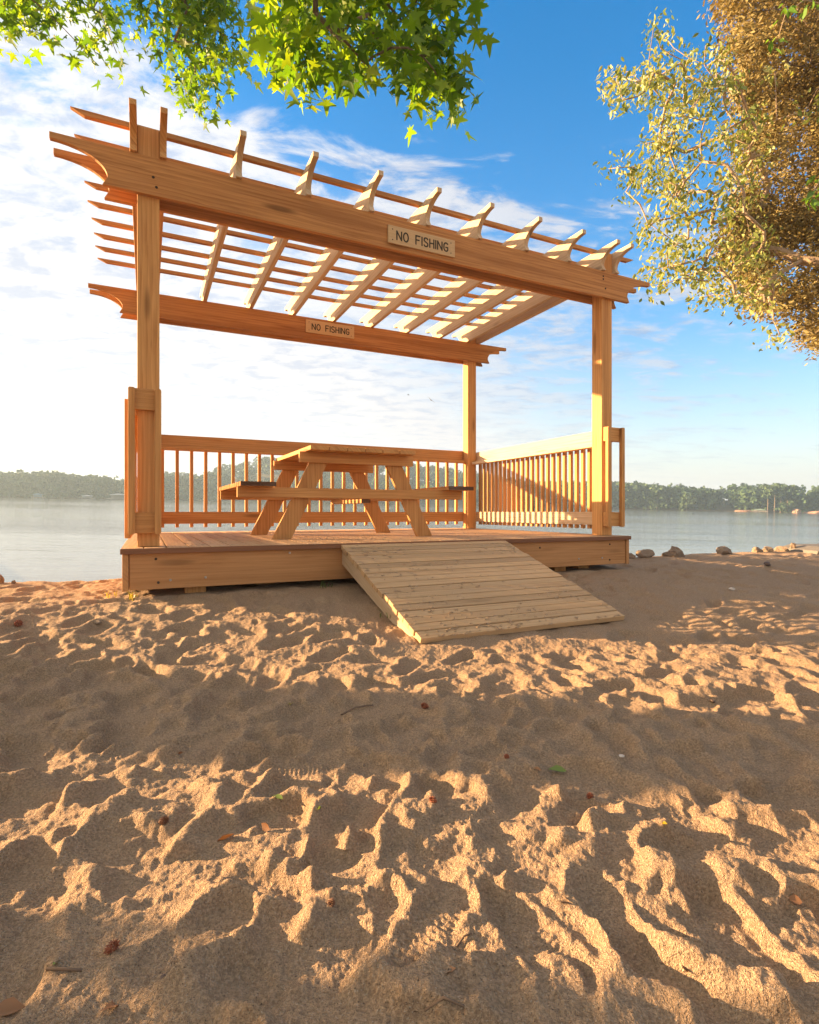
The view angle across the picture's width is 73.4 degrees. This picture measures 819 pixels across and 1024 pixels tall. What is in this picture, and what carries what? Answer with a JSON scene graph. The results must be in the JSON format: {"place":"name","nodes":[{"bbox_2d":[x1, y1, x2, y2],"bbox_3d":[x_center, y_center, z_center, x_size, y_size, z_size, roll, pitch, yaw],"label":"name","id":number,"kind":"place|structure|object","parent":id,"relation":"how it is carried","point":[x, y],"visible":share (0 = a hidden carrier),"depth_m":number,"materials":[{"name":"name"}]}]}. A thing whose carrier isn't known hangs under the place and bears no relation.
{"place":"outdoors","nodes":[
{"label":"outdoors","id":0,"kind":"place"},
{"bbox_2d":[13,620,22,626],"bbox_3d":[-2.113,0.602,2.965,0.054,0.043,0.044,-15,13,33],"label":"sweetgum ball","id":1,"kind":"object","parent":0,"point":[17,623],"visible":1,"depth_m":2.96,"materials":[{"name":"brown plant"}]},
{"bbox_2d":[0,472,818,1023],"bbox_3d":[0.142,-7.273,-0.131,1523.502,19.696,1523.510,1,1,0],"label":"ground","id":2,"kind":"structure","parent":0,"point":[494,852],"depth_m":1.42,"materials":[{"name":"beige sand"}]},
{"bbox_2d":[0,574,4,582],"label":"rock","id":3,"kind":"object","parent":2,"relation":"on","point":[2,579],"visible":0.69,"depth_m":4.11,"materials":[{"name":"brown stone"}]},
{"bbox_2d":[0,997,24,1015],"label":"fallen leaf","id":4,"kind":"object","parent":2,"relation":"on","point":[11,1005],"visible":1,"depth_m":0.86,"materials":[{"name":"brown plant"}]},
{"bbox_2d":[0,469,123,498],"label":"wood","id":5,"kind":"object","parent":2,"relation":"on","point":[21,483],"visible":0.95,"depth_m":203.32,"materials":[{"name":"green plant"}]},
{"bbox_2d":[46,966,81,971],"bbox_3d":[-0.577,0.762,0.915,0.062,0.012,0.010,1,1,5],"label":"twig","id":6,"kind":"object","parent":2,"relation":"on","point":[49,968],"visible":1,"depth_m":0.91,"materials":[{"name":"brown wood"}]},
{"bbox_2d":[100,1000,118,1011],"bbox_3d":[-0.460,0.769,0.856,0.040,0.015,0.036,28,-29,-33],"label":"fallen leaf","id":7,"kind":"object","parent":2,"relation":"on","point":[111,1004],"visible":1,"depth_m":0.86,"materials":[{"name":"brown plant"}]},
{"bbox_2d":[102,589,117,597],"bbox_3d":[-1.976,0.531,3.625,0.105,0.068,0.157,1,1,0],"label":"grass tuft","id":8,"kind":"object","parent":2,"relation":"on","point":[110,593],"visible":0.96,"depth_m":3.60,"materials":[{"name":"yellow plant"}]},
{"bbox_2d":[103,938,119,954],"bbox_3d":[-0.522,0.763,0.964,0.030,0.024,0.024,-19,0,-38],"label":"sweetgum ball","id":9,"kind":"object","parent":2,"relation":"on","point":[110,945],"visible":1,"depth_m":0.96,"materials":[{"name":"brown plant"}]},
{"bbox_2d":[126,590,137,600],"bbox_3d":[-1.811,0.536,3.588,0.099,0.070,0.116,1,1,0],"label":"fallen leaf","id":10,"kind":"object","parent":2,"relation":"on","point":[130,595],"visible":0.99,"depth_m":3.58,"materials":[{"name":"yellow plant"}]},
{"bbox_2d":[158,816,168,824],"bbox_3d":[-0.592,0.744,1.324,0.026,0.021,0.021,-16,7,-17],"label":"pine cone","id":11,"kind":"object","parent":2,"relation":"on","point":[163,820],"visible":1,"depth_m":1.32,"materials":[{"name":"brown plant"}]},
{"bbox_2d":[218,834,232,840],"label":"fallen leaf","id":12,"kind":"object","parent":2,"relation":"on","point":[223,837],"visible":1,"depth_m":1.28,"materials":[{"name":"orange plant"}]},
{"bbox_2d":[0,0,499,146],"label":"sweetgum tree","id":13,"kind":"object","parent":2,"relation":"on","point":[294,36],"visible":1,"depth_m":2.66,"materials":[{"name":"green plant"}]},
{"bbox_2d":[261,823,269,830],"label":"fallen leaf","id":14,"kind":"object","parent":2,"relation":"on","point":[265,826],"visible":1,"depth_m":1.31,"materials":[{"name":"orange plant"}]},
{"bbox_2d":[273,794,282,798],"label":"fallen leaf","id":15,"kind":"object","parent":2,"relation":"on","point":[278,796],"visible":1,"depth_m":1.43,"materials":[{"name":"plant"}]},
{"bbox_2d":[110,456,529,505],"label":"wood","id":16,"kind":"object","parent":2,"relation":"on","point":[184,485],"visible":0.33,"depth_m":250.00,"materials":[{"name":"green plant"}]},
{"bbox_2d":[328,898,334,906],"bbox_3d":[-0.151,0.754,1.060,0.016,0.016,0.020,5,-15,-3],"label":"pine cone","id":17,"kind":"object","parent":2,"relation":"on","point":[331,902],"visible":1,"depth_m":1.05,"materials":[{"name":"brown plant"}]},
{"bbox_2d":[49,97,649,643],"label":"pavilion","id":18,"kind":"structure","parent":2,"relation":"on","point":[147,179],"depth_m":4.98,"materials":[{"name":"brown wood"}]},
{"bbox_2d":[219,445,473,538],"bbox_3d":[-0.659,-0.170,5.590,2.275,0.820,1.320,0,0,-27],"label":"picnic table","id":19,"kind":"object","parent":18,"relation":"on","point":[313,462],"visible":1,"depth_m":5.29,"materials":[{"name":"orange wood"}]},
{"bbox_2d":[178,532,620,635],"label":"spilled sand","id":20,"kind":"structure","parent":18,"relation":"on","point":[498,628],"depth_m":3.79,"materials":[{"name":"beige sand"}]},
{"bbox_2d":[341,704,372,714],"bbox_3d":[-0.203,0.755,2.101,0.141,0.016,0.021,0,1,-36],"label":"twig","id":21,"kind":"object","parent":2,"relation":"on","point":[355,708],"visible":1,"depth_m":2.10,"materials":[{"name":"brown wood"}]},
{"bbox_2d":[421,702,428,708],"bbox_3d":[0.058,0.731,2.069,0.034,0.027,0.027,17,-17,17],"label":"sweetgum ball","id":22,"kind":"object","parent":2,"relation":"on","point":[424,705],"visible":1,"depth_m":2.06,"materials":[{"name":"brown plant"}]},
{"bbox_2d":[429,796,436,802],"bbox_3d":[0.059,0.724,1.380,0.024,0.019,0.019,19,8,26],"label":"sweetgum ball","id":23,"kind":"object","parent":2,"relation":"on","point":[432,799],"visible":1,"depth_m":1.38,"materials":[{"name":"brown plant"}]},
{"bbox_2d":[424,995,463,1011],"bbox_3d":[0.052,0.749,0.834,0.062,0.025,0.009,1,1,7],"label":"twig","id":24,"kind":"object","parent":2,"relation":"on","point":[443,997],"visible":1,"depth_m":0.83,"materials":[{"name":"brown wood"}]},
{"bbox_2d":[456,932,471,946],"bbox_3d":[0.097,0.765,0.982,0.036,0.013,0.005,0,1,-36],"label":"twig","id":25,"kind":"object","parent":2,"relation":"on","point":[460,941],"visible":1,"depth_m":0.98,"materials":[{"name":"brown wood"}]},
{"bbox_2d":[549,765,565,771],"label":"fallen leaf","id":26,"kind":"object","parent":2,"relation":"on","point":[558,768],"visible":1,"depth_m":1.60,"materials":[{"name":"green plant"}]},
{"bbox_2d":[557,895,568,902],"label":"twig","id":27,"kind":"object","parent":2,"relation":"on","point":[566,901],"visible":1,"depth_m":1.07,"materials":[{"name":"brown wood"}]},
{"bbox_2d":[586,792,593,798],"bbox_3d":[0.481,0.757,1.464,0.020,0.020,0.025,-20,-23,24],"label":"sweetgum ball","id":28,"kind":"object","parent":2,"relation":"on","point":[589,795],"visible":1,"depth_m":1.46,"materials":[{"name":"brown plant"}]},
{"bbox_2d":[629,553,635,558],"bbox_3d":[2.746,0.554,6.810,0.126,0.096,0.114,2,1,34],"label":"rock","id":29,"kind":"object","parent":2,"relation":"on","point":[632,556],"visible":0.52,"depth_m":6.77,"materials":[{"name":"grey stone"}]},
{"bbox_2d":[636,549,654,557],"bbox_3d":[2.948,0.542,6.899,0.200,0.151,0.194,0,1,-32],"label":"rock","id":30,"kind":"object","parent":2,"relation":"on","point":[645,553],"visible":0.79,"depth_m":6.86,"materials":[{"name":"grey stone"}]},
{"bbox_2d":[645,494,667,509],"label":"tree","id":31,"kind":"object","parent":2,"relation":"on","point":[651,501],"visible":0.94,"depth_m":218.49,"materials":[{"name":"green plant"}]},
{"bbox_2d":[661,552,668,556],"bbox_3d":[3.325,0.569,7.122,0.111,0.111,0.115,1,1,18],"label":"rock","id":32,"kind":"object","parent":2,"relation":"on","point":[664,554],"visible":0.68,"depth_m":7.08,"materials":[{"name":"stone"}]},
{"bbox_2d":[520,480,818,512],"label":"wood","id":33,"kind":"object","parent":2,"relation":"on","point":[745,496],"visible":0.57,"depth_m":217.30,"materials":[{"name":"green plant"}]},
{"bbox_2d":[667,546,684,556],"bbox_3d":[3.423,0.543,7.105,0.230,0.209,0.211,2,1,45],"label":"rock","id":34,"kind":"object","parent":2,"relation":"on","point":[673,551],"visible":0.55,"depth_m":7.03,"materials":[{"name":"grey stone"}]},
{"bbox_2d":[678,492,696,509],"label":"tree","id":35,"kind":"object","parent":2,"relation":"on","point":[690,501],"visible":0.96,"depth_m":213.23,"materials":[{"name":"green plant"}]},
{"bbox_2d":[592,7,818,351],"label":"broadleaf tree","id":36,"kind":"object","parent":2,"relation":"on","point":[737,87],"visible":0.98,"depth_m":6.86,"materials":[{"name":"green plant"}]},
{"bbox_2d":[716,546,732,554],"bbox_3d":[4.361,0.546,7.595,0.247,0.150,0.178,0,1,-39],"label":"rock","id":37,"kind":"object","parent":2,"relation":"on","point":[723,550],"visible":0.73,"depth_m":7.54,"materials":[{"name":"stone"}]},
{"bbox_2d":[696,0,818,365],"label":"cedar tree","id":38,"kind":"object","parent":2,"relation":"on","point":[772,30],"visible":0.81,"depth_m":7.70,"materials":[{"name":"brown plant"}]},
{"bbox_2d":[752,547,762,552],"bbox_3d":[5.010,0.570,7.907,0.140,0.140,0.158,1,1,9],"label":"rock","id":39,"kind":"object","parent":2,"relation":"on","point":[756,549],"visible":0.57,"depth_m":7.86,"materials":[{"name":"beige stone"}]},
{"bbox_2d":[759,485,775,510],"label":"tree","id":40,"kind":"object","parent":2,"relation":"on","point":[766,492],"visible":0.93,"depth_m":199.49,"materials":[{"name":"green plant"}]},
{"bbox_2d":[762,546,773,551],"bbox_3d":[5.219,0.568,8.018,0.140,0.133,0.126,1,1,5],"label":"rock","id":41,"kind":"object","parent":2,"relation":"on","point":[767,549],"visible":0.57,"depth_m":7.97,"materials":[{"name":"beige stone"}]},
{"bbox_2d":[764,483,783,511],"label":"tree","id":42,"kind":"object","parent":2,"relation":"on","point":[781,486],"visible":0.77,"depth_m":198.00,"materials":[{"name":"green plant"}]},
{"bbox_2d":[774,546,790,551],"bbox_3d":[5.511,0.564,8.138,0.192,0.126,0.210,1,1,17],"label":"rock","id":43,"kind":"object","parent":2,"relation":"on","point":[781,549],"visible":0.76,"depth_m":8.07,"materials":[{"name":"beige stone"}]},
{"bbox_2d":[772,485,798,512],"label":"tree","id":44,"kind":"object","parent":2,"relation":"on","point":[780,493],"visible":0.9,"depth_m":197.73,"materials":[{"name":"green plant"}]},
{"bbox_2d":[790,543,795,548],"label":"rock","id":45,"kind":"object","parent":2,"relation":"on","point":[792,545],"visible":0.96,"depth_m":8.19,"materials":[{"name":"beige stone"}]},
{"bbox_2d":[788,894,802,904],"bbox_3d":[0.761,0.763,1.084,0.017,0.010,0.020,1,1,-27],"label":"fallen leaf","id":46,"kind":"object","parent":2,"relation":"on","point":[794,898],"visible":1,"depth_m":1.08,"materials":[{"name":"brown plant"}]},
{"bbox_2d":[791,508,800,512],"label":"rock","id":47,"kind":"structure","parent":2,"relation":"on","point":[794,510],"depth_m":193.65,"materials":[{"name":"beige stone"}]},
{"bbox_2d":[778,500,796,512],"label":"tree","id":48,"kind":"object","parent":47,"relation":"on","point":[783,507],"visible":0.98,"depth_m":195.88,"materials":[{"name":"green plant"}]},
{"bbox_2d":[785,544,818,554],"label":"stone slab","id":49,"kind":"structure","parent":2,"relation":"on","point":[809,548],"depth_m":8.07,"materials":[{"name":"beige stone"}]},
{"bbox_2d":[0,497,818,581],"bbox_3d":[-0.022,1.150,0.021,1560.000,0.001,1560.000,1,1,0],"label":"lake water","id":50,"kind":"structure","parent":0,"point":[54,539],"depth_m":23.46,"materials":[{"name":"grey liquid"}]},
{"bbox_2d":[32,493,44,497],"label":"boathouse","id":51,"kind":"object","parent":50,"relation":"in","point":[38,495],"visible":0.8,"depth_m":192.59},
{"bbox_2d":[82,495,92,498],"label":"boathouse","id":52,"kind":"object","parent":50,"relation":"in","point":[86,496],"visible":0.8,"depth_m":200.63,"materials":[{"name":"white"}]},
{"bbox_2d":[107,493,123,498],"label":"boathouse","id":53,"kind":"object","parent":50,"relation":"in","point":[117,496],"visible":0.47,"depth_m":204.18,"materials":[{"name":"white"}]},
{"bbox_2d":[0,0,818,499],"label":"sky","id":54,"kind":"structure","parent":0,"point":[698,404],"materials":[{"name":"blue"}]},
{"bbox_2d":[734,510,756,511],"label":"clay bank","id":55,"kind":"structure","parent":0,"point":[744,511],"depth_m":204.62,"materials":[{"name":"soil"}]}
]}

